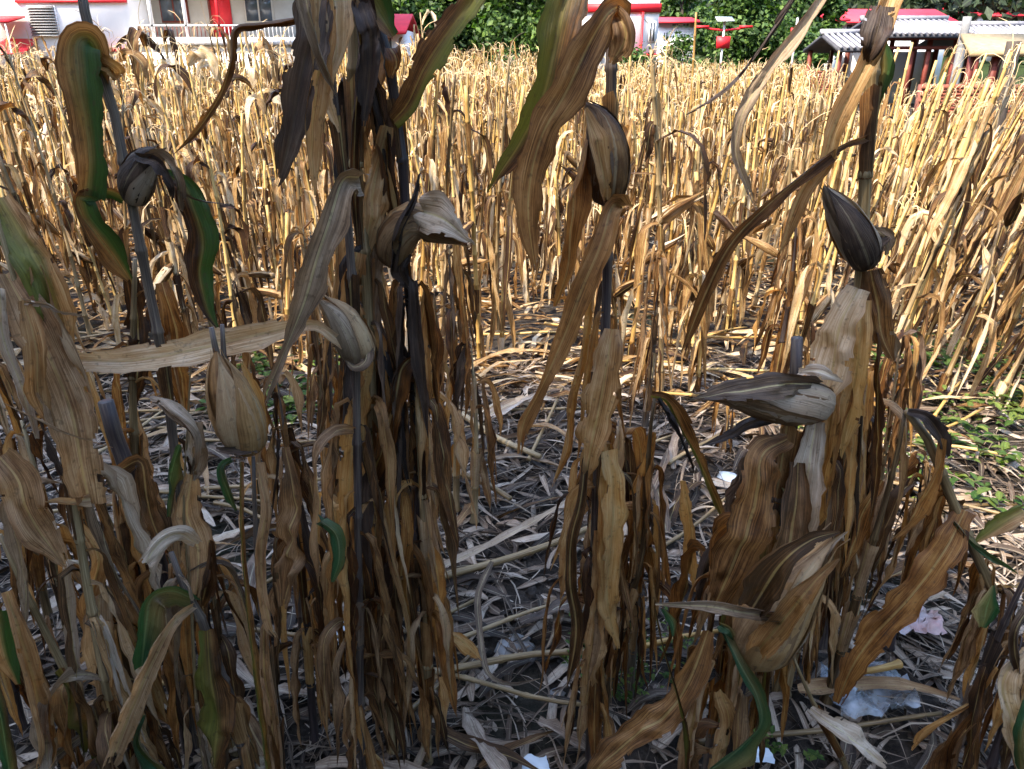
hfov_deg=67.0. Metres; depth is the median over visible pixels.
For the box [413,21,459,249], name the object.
corn plant
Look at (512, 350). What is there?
fallen leaf
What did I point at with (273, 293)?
corn plant
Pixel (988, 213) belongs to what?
corn plant
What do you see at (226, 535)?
fallen leaf
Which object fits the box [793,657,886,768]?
corn plant
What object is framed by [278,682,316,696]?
fallen leaf
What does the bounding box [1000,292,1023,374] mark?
corn plant
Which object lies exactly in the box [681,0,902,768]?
corn plant
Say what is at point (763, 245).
corn plant
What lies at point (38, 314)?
corn plant
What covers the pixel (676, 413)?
corn plant
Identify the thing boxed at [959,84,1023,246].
corn plant
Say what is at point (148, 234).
corn plant
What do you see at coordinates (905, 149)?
corn plant
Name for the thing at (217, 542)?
fallen leaf
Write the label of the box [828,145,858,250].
corn plant
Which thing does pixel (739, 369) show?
fallen stalk
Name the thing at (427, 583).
corn plant
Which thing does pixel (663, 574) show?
corn plant
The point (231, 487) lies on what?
fallen stalk
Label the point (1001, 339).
corn plant
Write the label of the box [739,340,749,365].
fallen leaf
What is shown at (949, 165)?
bare corn plant
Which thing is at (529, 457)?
fallen stalk
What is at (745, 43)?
tree
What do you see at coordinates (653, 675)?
weeds
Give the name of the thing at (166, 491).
fallen stalk
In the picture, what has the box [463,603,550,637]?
fallen stalk
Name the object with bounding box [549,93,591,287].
corn plant
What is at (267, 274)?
corn plant
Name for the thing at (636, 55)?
tree
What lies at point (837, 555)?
corn plant
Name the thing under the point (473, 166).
corn plant
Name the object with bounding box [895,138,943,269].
bare corn plant
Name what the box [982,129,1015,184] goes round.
bare corn plant
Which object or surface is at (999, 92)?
bare corn plant
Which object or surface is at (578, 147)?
corn plant
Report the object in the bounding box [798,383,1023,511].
weeds
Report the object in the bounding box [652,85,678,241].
corn plant
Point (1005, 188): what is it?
corn plant
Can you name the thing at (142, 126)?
corn plant
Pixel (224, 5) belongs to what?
door
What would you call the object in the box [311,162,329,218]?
corn plant
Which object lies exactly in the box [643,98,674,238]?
corn plant
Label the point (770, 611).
corn plant
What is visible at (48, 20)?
white building
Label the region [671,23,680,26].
window
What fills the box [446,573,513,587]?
fallen leaf
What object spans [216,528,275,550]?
fallen leaf
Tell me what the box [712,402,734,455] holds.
corn plant
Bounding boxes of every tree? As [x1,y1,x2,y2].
[391,0,441,39]
[431,0,506,70]
[468,0,546,73]
[618,41,659,79]
[656,30,705,77]
[659,0,716,52]
[696,0,798,74]
[775,26,836,79]
[786,0,848,69]
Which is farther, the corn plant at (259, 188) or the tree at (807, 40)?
the tree at (807, 40)
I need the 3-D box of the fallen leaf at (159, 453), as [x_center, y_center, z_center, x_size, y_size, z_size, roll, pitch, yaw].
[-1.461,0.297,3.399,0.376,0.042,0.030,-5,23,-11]
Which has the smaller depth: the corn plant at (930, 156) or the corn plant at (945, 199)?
the corn plant at (945, 199)
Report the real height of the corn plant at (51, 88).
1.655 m
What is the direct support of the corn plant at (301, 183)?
on the ground
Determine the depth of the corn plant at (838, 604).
2.13 m
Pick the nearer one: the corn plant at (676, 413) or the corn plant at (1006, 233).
the corn plant at (676, 413)
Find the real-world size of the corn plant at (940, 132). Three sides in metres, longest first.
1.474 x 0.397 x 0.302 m
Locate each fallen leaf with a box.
[49,455,155,464]
[56,464,166,491]
[59,637,81,648]
[80,661,86,669]
[87,694,168,704]
[93,494,117,508]
[94,376,127,395]
[94,510,113,521]
[105,446,168,463]
[109,490,212,515]
[146,427,214,436]
[149,450,168,456]
[150,393,206,404]
[158,484,168,489]
[168,447,246,458]
[193,746,236,761]
[199,474,231,484]
[200,484,217,488]
[202,462,208,498]
[207,444,239,473]
[210,620,259,645]
[213,525,252,540]
[215,541,240,545]
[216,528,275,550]
[224,571,271,582]
[232,488,326,514]
[236,657,254,687]
[243,542,269,615]
[246,517,311,532]
[249,713,263,755]
[257,377,306,389]
[258,371,322,379]
[266,438,306,449]
[267,539,327,551]
[268,386,292,396]
[271,356,307,381]
[275,429,316,451]
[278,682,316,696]
[288,359,315,368]
[297,419,316,427]
[315,756,427,768]
[345,641,461,656]
[413,684,435,765]
[431,723,537,768]
[437,520,476,542]
[444,357,503,380]
[444,500,564,566]
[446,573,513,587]
[450,425,498,444]
[452,477,470,483]
[452,492,541,520]
[456,503,471,526]
[462,706,510,768]
[466,430,540,448]
[474,560,539,685]
[476,359,535,378]
[478,395,546,419]
[478,731,553,768]
[481,378,521,387]
[486,392,516,423]
[488,348,548,357]
[491,393,534,419]
[495,453,577,470]
[497,496,560,517]
[503,494,558,523]
[515,395,562,404]
[516,422,583,447]
[519,594,568,623]
[523,374,566,381]
[532,369,575,374]
[535,716,585,750]
[542,597,563,649]
[545,399,580,436]
[545,503,564,518]
[557,515,669,551]
[559,415,585,461]
[563,357,579,363]
[575,410,641,417]
[577,399,649,415]
[577,532,585,542]
[620,374,644,383]
[622,394,678,400]
[623,355,664,360]
[623,523,627,542]
[651,448,669,498]
[652,478,670,532]
[655,345,690,361]
[666,644,716,659]
[668,421,696,468]
[669,481,703,527]
[670,365,720,377]
[690,362,733,390]
[691,385,712,417]
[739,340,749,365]
[758,426,764,434]
[797,676,959,699]
[853,578,987,636]
[879,590,952,610]
[881,559,1000,580]
[886,449,898,481]
[922,395,1010,407]
[926,428,973,441]
[927,368,987,383]
[932,383,993,396]
[951,401,994,407]
[955,494,981,500]
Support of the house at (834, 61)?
on the ground
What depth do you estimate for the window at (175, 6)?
28.43 m
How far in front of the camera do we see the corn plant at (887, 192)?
5.77 m
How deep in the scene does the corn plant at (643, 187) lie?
5.22 m
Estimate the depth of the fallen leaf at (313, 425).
3.60 m
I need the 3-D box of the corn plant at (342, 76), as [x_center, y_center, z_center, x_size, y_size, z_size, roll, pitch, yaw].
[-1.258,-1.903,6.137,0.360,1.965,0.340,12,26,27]
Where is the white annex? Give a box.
[342,14,420,65]
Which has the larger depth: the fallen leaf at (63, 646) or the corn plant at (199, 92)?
the corn plant at (199, 92)
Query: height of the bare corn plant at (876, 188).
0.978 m
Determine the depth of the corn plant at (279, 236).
6.18 m
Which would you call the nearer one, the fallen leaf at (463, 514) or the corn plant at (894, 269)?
the fallen leaf at (463, 514)
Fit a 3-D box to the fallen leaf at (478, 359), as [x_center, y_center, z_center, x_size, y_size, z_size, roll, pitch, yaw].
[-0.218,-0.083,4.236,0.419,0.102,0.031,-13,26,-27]
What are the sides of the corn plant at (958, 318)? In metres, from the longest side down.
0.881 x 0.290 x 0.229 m
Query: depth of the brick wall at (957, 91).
17.78 m
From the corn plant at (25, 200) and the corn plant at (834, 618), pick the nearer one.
the corn plant at (834, 618)
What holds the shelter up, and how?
on the ground
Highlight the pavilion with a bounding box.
[803,15,1023,105]
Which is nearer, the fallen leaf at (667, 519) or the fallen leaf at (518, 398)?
the fallen leaf at (667, 519)
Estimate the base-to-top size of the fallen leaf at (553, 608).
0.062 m
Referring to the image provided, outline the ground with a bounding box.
[0,0,1023,768]
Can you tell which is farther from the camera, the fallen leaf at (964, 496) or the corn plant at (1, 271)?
the corn plant at (1, 271)
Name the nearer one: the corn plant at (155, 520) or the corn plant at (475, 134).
the corn plant at (155, 520)
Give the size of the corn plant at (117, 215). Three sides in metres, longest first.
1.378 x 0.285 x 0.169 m
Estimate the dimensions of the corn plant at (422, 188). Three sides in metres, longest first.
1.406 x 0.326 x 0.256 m
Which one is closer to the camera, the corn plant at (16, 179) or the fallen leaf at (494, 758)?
the fallen leaf at (494, 758)
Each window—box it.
[159,0,189,22]
[243,0,274,22]
[387,36,393,47]
[648,21,656,41]
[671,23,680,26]
[682,23,689,26]
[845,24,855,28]
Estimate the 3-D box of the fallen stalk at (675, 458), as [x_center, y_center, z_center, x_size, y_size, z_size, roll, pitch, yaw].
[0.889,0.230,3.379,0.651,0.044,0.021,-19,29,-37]
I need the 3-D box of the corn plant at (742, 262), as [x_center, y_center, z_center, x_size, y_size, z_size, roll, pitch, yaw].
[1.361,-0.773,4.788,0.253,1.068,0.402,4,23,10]
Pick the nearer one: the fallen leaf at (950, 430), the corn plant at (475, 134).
the fallen leaf at (950, 430)
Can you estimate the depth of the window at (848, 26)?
52.61 m
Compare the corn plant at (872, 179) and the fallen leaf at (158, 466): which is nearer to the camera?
the fallen leaf at (158, 466)
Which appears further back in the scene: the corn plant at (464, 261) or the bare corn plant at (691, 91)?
the bare corn plant at (691, 91)
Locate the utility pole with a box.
[949,16,971,83]
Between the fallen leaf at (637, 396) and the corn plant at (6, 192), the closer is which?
the fallen leaf at (637, 396)
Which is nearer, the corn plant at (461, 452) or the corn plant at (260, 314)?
the corn plant at (461, 452)
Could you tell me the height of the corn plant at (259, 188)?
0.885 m
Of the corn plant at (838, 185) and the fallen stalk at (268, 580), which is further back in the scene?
the corn plant at (838, 185)
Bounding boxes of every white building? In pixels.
[0,0,295,85]
[582,0,661,77]
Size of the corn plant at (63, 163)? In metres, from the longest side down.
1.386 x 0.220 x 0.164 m
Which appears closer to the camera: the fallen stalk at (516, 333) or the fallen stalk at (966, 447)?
the fallen stalk at (966, 447)
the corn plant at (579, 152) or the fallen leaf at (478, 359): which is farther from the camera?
the corn plant at (579, 152)
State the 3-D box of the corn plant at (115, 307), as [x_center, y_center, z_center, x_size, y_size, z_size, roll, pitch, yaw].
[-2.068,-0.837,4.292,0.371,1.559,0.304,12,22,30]
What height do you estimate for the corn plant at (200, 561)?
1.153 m
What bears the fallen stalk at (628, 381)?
on the dry leaf litter at (534, 341)
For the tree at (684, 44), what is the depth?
36.41 m
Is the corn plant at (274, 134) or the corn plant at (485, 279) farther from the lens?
the corn plant at (274, 134)
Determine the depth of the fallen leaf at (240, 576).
2.52 m
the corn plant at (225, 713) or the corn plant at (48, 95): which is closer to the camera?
the corn plant at (225, 713)
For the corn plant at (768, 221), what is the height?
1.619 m
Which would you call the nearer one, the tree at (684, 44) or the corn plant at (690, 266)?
the corn plant at (690, 266)
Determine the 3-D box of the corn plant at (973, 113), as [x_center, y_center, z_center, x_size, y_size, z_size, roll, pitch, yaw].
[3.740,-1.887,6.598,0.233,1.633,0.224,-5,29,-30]
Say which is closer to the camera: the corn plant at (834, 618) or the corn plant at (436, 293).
the corn plant at (834, 618)
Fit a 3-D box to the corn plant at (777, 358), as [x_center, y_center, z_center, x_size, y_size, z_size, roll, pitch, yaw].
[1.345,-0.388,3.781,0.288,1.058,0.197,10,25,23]
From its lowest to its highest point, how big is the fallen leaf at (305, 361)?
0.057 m
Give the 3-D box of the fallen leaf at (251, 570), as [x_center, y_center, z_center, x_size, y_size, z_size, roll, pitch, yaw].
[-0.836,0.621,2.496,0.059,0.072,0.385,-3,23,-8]
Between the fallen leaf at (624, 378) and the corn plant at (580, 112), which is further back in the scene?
the corn plant at (580, 112)
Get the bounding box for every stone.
[494,633,534,660]
[547,687,565,697]
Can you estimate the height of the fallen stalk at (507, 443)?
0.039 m
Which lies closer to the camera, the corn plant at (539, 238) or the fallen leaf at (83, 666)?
the fallen leaf at (83, 666)
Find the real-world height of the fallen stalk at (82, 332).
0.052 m
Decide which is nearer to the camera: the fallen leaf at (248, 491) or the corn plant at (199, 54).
the fallen leaf at (248, 491)
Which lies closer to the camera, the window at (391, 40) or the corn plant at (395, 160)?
the corn plant at (395, 160)
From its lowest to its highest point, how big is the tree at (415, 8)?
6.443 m
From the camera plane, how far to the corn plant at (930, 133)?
6.23 m
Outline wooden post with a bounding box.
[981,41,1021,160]
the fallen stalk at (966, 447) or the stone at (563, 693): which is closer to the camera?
the stone at (563, 693)
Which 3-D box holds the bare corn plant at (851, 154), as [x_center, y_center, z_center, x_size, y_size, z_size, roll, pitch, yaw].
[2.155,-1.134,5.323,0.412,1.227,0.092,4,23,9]
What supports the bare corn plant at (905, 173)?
on the ground
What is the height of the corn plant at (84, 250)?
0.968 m
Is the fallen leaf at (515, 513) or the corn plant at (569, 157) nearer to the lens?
the fallen leaf at (515, 513)
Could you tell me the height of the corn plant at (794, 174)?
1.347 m
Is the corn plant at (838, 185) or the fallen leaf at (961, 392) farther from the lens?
the corn plant at (838, 185)
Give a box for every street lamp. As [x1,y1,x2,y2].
[696,17,752,78]
[791,18,800,65]
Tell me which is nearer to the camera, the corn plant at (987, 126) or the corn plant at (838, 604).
the corn plant at (838, 604)
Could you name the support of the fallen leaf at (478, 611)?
on the ground
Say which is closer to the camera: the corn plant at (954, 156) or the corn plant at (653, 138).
the corn plant at (653, 138)
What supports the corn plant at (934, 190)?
on the ground
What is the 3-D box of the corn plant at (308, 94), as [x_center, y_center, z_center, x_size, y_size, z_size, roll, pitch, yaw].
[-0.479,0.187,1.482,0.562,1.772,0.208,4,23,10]
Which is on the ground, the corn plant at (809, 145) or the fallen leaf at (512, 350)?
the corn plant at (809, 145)
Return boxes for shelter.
[960,34,1023,83]
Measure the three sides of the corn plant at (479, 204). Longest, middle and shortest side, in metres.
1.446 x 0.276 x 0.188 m
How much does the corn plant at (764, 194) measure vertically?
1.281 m
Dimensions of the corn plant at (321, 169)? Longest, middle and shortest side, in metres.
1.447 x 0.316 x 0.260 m
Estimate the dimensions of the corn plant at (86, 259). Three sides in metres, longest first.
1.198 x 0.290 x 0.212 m
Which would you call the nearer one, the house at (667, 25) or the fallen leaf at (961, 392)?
the fallen leaf at (961, 392)
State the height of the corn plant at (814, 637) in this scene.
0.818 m
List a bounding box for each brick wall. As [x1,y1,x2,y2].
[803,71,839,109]
[913,84,1023,128]
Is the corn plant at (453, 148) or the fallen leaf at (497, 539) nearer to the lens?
the fallen leaf at (497, 539)
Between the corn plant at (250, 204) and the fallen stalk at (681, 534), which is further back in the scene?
the corn plant at (250, 204)
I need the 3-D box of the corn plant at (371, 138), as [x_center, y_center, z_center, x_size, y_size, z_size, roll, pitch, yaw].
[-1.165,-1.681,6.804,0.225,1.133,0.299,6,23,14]
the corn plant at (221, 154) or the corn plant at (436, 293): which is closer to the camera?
the corn plant at (436, 293)
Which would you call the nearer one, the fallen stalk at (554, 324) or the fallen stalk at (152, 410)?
the fallen stalk at (152, 410)
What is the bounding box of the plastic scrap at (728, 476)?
[717,471,736,488]
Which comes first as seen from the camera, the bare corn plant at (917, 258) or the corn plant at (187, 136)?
the bare corn plant at (917, 258)
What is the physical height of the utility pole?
2.992 m
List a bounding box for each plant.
[0,26,108,344]
[0,75,47,213]
[0,75,57,263]
[0,91,76,304]
[0,121,29,211]
[0,132,27,211]
[0,147,5,183]
[0,155,99,397]
[0,159,16,195]
[0,179,4,196]
[0,186,8,273]
[0,193,174,768]
[0,212,85,352]
[0,358,23,409]
[0,362,79,629]
[0,494,50,740]
[0,533,132,768]
[2,411,100,670]
[6,185,45,228]
[19,81,78,228]
[19,115,58,249]
[20,56,129,311]
[20,525,265,768]
[21,326,111,532]
[24,142,63,244]
[32,82,90,269]
[39,72,68,168]
[40,112,79,230]
[44,72,115,280]
[46,177,109,312]
[49,80,84,242]
[49,147,125,331]
[55,0,237,752]
[58,113,81,267]
[76,0,430,768]
[76,10,179,319]
[79,523,181,768]
[92,474,168,711]
[97,398,195,758]
[99,130,110,223]
[102,96,149,226]
[103,106,122,228]
[103,118,117,208]
[103,120,159,277]
[103,140,132,289]
[105,83,147,347]
[111,258,195,649]
[113,24,218,282]
[115,75,177,296]
[124,82,155,230]
[126,0,221,321]
[126,128,204,366]
[130,103,233,326]
[132,105,153,205]
[137,112,175,243]
[141,92,187,289]
[148,127,204,332]
[149,367,259,768]
[150,193,184,250]
[153,10,249,355]
[158,62,205,193]
[158,89,220,232]
[162,194,188,304]
[175,110,199,173]
[177,557,271,756]
[179,106,203,177]
[184,122,252,321]
[187,86,226,285]
[188,92,252,278]
[191,0,263,280]
[192,72,216,187]
[201,78,266,262]
[201,83,224,231]
[205,324,345,768]
[210,88,241,249]
[211,163,255,252]
[221,272,285,513]
[223,114,264,242]
[232,113,269,301]
[238,212,297,355]
[238,367,340,660]
[243,89,293,258]
[244,159,282,247]
[245,36,300,301]
[247,144,270,191]
[247,205,283,320]
[249,161,281,283]
[251,121,285,220]
[253,30,314,250]
[254,26,338,358]
[258,116,295,255]
[268,502,344,750]
[280,167,332,370]
[281,226,333,469]
[282,182,318,247]
[295,141,309,236]
[303,136,329,272]
[303,137,324,217]
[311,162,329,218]
[315,491,404,745]
[316,341,351,579]
[318,75,338,294]
[323,0,416,754]
[340,62,354,232]
[355,0,485,765]
[363,171,391,303]
[369,132,374,155]
[371,321,404,661]
[371,516,441,748]
[383,78,412,192]
[399,108,441,279]
[399,132,423,202]
[405,29,465,350]
[407,100,448,305]
[407,391,476,633]
[411,242,434,290]
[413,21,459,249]
[413,54,473,335]
[413,97,428,251]
[420,9,445,252]
[426,82,448,268]
[427,123,466,290]
[427,282,462,427]
[428,48,466,268]
[428,243,487,512]
[438,85,500,363]
[440,123,467,190]
[445,336,502,524]
[446,103,460,181]
[450,245,493,319]
[453,121,464,178]
[456,114,469,237]
[461,55,480,220]
[461,106,484,238]
[464,94,502,267]
[470,130,495,257]
[471,61,499,239]
[477,102,501,215]
[478,32,523,332]
[481,143,521,292]
[483,169,504,287]
[485,85,525,354]
[485,136,506,222]
[487,0,638,768]
[488,42,532,87]
[490,142,541,304]
[502,187,517,268]
[516,210,546,287]
[531,121,568,287]
[533,72,543,247]
[537,171,569,304]
[540,163,573,268]
[541,166,550,250]
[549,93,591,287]
[551,113,585,259]
[558,163,564,233]
[561,109,582,222]
[570,122,581,193]
[574,85,592,234]
[576,418,646,689]
[585,201,599,242]
[587,522,850,768]
[590,205,646,364]
[591,57,622,327]
[592,202,598,228]
[602,391,724,721]
[608,462,682,699]
[611,91,685,369]
[612,112,649,276]
[613,132,639,254]
[616,23,683,305]
[616,69,634,277]
[616,91,629,254]
[620,90,652,260]
[621,16,713,393]
[621,55,642,238]
[625,240,669,430]
[628,139,638,224]
[629,128,654,242]
[641,112,692,276]
[642,123,669,221]
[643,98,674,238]
[651,43,677,230]
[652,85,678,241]
[658,133,682,279]
[659,539,734,768]
[662,12,696,233]
[664,164,714,336]
[667,212,698,363]
[670,92,721,334]
[670,172,714,399]
[671,90,707,313]
[673,118,704,220]
[680,57,710,264]
[680,64,726,215]
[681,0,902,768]
[683,336,842,768]
[684,131,746,327]
[685,105,717,216]
[696,451,780,684]
[697,194,732,323]
[700,118,723,233]
[705,142,753,332]
[708,58,738,217]
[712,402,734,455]
[715,104,741,200]
[716,169,756,331]
[721,47,767,272]
[728,112,826,368]
[730,149,754,225]
[737,90,763,303]
[744,70,824,314]
[749,99,784,280]
[751,106,792,249]
[752,209,818,373]
[759,104,796,233]
[767,80,825,270]
[769,58,845,288]
[769,97,798,247]
[771,406,885,691]
[772,85,810,234]
[775,456,827,686]
[780,213,845,375]
[782,196,809,356]
[787,366,908,698]
[793,69,843,295]
[793,128,842,294]
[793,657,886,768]
[795,107,822,194]
[797,87,850,280]
[799,105,857,330]
[805,104,829,215]
[809,74,850,299]
[810,51,839,208]
[811,112,858,264]
[812,204,823,247]
[816,126,858,301]
[819,391,874,649]
[819,408,1023,705]
[823,48,899,296]
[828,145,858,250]
[835,133,909,297]
[846,93,862,160]
[847,120,911,283]
[851,154,896,209]
[854,115,895,201]
[856,152,889,202]
[856,449,945,651]
[857,132,895,198]
[857,163,885,202]
[857,329,929,615]
[868,100,954,270]
[869,161,922,303]
[870,42,913,223]
[870,47,982,230]
[870,78,900,207]
[871,103,933,203]
[871,106,906,215]
[872,24,967,224]
[872,75,1022,363]
[873,18,1023,387]
[875,60,937,288]
[875,79,991,346]
[876,133,906,266]
[882,102,930,274]
[882,180,930,300]
[883,93,967,224]
[886,168,946,325]
[888,72,948,255]
[890,77,1007,254]
[890,90,992,274]
[893,124,970,329]
[894,83,953,244]
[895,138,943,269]
[896,102,972,261]
[897,82,1023,310]
[903,126,911,154]
[906,69,960,240]
[906,92,966,218]
[906,116,990,268]
[911,103,1023,351]
[911,576,1023,768]
[913,144,1000,326]
[917,51,987,207]
[920,63,994,198]
[922,133,1023,404]
[923,126,964,202]
[930,188,965,306]
[933,219,993,337]
[934,69,976,165]
[939,123,1023,266]
[943,61,1023,221]
[946,96,1021,268]
[946,229,1023,339]
[946,231,1023,369]
[947,124,1023,286]
[952,177,1023,294]
[952,629,1023,768]
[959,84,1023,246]
[960,159,1019,256]
[963,259,1023,359]
[973,86,994,136]
[977,225,999,247]
[977,242,1023,409]
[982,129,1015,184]
[983,334,1023,409]
[985,293,1023,361]
[995,213,1012,253]
[996,227,1023,284]
[996,292,1023,346]
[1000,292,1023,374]
[1006,162,1016,182]
[1007,326,1023,391]
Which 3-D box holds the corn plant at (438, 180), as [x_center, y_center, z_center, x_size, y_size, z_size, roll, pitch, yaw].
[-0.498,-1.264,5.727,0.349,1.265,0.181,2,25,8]
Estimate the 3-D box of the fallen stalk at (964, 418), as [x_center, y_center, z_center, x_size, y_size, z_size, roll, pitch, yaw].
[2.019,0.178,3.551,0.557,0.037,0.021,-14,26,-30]
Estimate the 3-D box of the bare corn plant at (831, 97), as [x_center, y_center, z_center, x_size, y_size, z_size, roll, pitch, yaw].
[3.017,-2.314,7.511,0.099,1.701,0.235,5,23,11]
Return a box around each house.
[656,17,701,66]
[815,14,850,70]
[842,9,956,83]
[952,11,1023,62]
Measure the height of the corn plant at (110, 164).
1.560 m
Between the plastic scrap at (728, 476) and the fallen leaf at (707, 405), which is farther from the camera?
the fallen leaf at (707, 405)
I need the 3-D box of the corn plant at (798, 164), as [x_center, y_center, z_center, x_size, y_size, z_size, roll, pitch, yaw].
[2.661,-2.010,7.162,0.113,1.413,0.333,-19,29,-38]
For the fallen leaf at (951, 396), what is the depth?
3.75 m
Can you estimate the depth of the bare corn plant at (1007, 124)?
6.05 m
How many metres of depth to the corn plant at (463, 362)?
2.78 m
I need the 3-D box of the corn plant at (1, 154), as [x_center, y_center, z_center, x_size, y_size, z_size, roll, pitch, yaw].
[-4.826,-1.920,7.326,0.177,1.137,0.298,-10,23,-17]
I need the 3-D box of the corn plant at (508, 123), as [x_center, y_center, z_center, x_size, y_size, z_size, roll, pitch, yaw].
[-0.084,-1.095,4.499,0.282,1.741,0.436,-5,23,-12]
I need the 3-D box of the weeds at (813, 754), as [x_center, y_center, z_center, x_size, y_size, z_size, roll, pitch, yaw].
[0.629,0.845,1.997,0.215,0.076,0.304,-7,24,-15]
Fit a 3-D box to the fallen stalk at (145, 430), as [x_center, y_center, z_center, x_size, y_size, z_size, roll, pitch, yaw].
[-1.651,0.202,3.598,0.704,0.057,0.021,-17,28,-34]
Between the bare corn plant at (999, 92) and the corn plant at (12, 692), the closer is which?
the corn plant at (12, 692)
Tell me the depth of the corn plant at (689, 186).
5.15 m
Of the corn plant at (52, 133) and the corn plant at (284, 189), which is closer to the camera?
the corn plant at (284, 189)
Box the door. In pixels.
[207,0,232,36]
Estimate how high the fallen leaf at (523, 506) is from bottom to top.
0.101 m
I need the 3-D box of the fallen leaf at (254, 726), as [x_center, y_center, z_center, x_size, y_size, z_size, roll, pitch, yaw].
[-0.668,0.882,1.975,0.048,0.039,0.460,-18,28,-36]
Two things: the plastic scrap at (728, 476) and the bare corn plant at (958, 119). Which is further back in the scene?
the bare corn plant at (958, 119)
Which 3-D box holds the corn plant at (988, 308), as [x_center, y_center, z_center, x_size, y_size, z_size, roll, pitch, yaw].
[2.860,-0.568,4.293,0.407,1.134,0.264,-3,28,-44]
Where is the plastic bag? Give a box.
[756,746,774,763]
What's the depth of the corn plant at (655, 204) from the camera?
7.47 m
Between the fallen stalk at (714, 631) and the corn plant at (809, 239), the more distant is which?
the corn plant at (809, 239)
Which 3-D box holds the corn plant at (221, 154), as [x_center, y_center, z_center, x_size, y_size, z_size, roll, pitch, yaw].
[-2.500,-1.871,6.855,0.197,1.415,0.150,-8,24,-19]
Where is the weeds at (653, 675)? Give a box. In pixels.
[560,606,693,705]
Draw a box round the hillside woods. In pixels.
[502,0,1023,63]
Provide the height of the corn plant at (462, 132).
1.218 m
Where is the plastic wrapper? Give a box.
[899,606,946,634]
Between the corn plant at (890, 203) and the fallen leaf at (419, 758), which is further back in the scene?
the corn plant at (890, 203)
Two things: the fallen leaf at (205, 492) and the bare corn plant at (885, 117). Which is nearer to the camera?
the fallen leaf at (205, 492)
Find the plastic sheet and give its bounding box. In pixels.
[820,661,920,718]
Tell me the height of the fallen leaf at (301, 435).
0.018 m
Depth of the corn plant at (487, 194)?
7.48 m
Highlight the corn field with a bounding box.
[0,15,1023,226]
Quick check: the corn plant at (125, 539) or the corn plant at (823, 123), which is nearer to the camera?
the corn plant at (125, 539)
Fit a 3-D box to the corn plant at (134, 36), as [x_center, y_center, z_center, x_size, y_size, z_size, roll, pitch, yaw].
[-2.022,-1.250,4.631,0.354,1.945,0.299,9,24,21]
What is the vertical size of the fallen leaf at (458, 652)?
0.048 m
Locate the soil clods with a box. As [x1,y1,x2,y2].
[0,332,1023,768]
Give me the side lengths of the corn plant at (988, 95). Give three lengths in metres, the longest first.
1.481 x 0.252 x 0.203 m
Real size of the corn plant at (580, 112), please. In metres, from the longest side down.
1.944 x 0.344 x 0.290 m
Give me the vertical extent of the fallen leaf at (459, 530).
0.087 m
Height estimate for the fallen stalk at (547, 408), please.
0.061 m
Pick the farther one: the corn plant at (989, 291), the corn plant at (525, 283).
the corn plant at (525, 283)
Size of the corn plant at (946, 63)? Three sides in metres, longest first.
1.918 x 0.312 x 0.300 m
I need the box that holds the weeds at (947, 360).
[871,327,1023,411]
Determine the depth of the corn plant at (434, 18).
6.53 m
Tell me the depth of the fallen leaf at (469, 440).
3.52 m
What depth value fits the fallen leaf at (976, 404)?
3.73 m
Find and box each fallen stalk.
[52,498,167,512]
[75,332,129,339]
[79,331,149,337]
[93,410,206,448]
[98,390,144,392]
[98,410,162,453]
[98,426,178,429]
[125,409,206,413]
[126,411,205,423]
[159,489,271,504]
[180,438,315,444]
[203,477,320,490]
[210,577,272,614]
[211,622,338,638]
[213,500,259,518]
[342,423,484,453]
[403,599,473,633]
[403,660,580,706]
[409,641,484,713]
[433,648,583,675]
[445,526,586,579]
[452,470,511,500]
[462,411,541,458]
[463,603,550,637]
[464,406,580,413]
[483,331,578,335]
[526,387,562,460]
[544,322,599,331]
[565,358,683,362]
[571,379,643,384]
[646,629,718,648]
[654,497,724,552]
[656,434,671,441]
[662,391,697,396]
[668,416,749,464]
[672,326,746,343]
[695,335,775,338]
[695,367,803,371]
[698,711,941,745]
[866,659,902,673]
[882,440,1007,455]
[893,481,1023,522]
[898,506,969,509]
[901,497,1023,506]
[915,407,984,437]
[933,379,961,416]
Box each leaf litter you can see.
[0,191,1023,425]
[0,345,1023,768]
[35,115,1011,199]
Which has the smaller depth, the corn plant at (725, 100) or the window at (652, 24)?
the corn plant at (725, 100)
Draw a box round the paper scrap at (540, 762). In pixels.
[522,754,549,768]
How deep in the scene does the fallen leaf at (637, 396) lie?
3.76 m
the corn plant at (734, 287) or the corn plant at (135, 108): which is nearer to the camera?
the corn plant at (734, 287)
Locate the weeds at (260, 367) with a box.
[195,346,339,423]
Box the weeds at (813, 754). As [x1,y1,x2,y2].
[719,719,824,760]

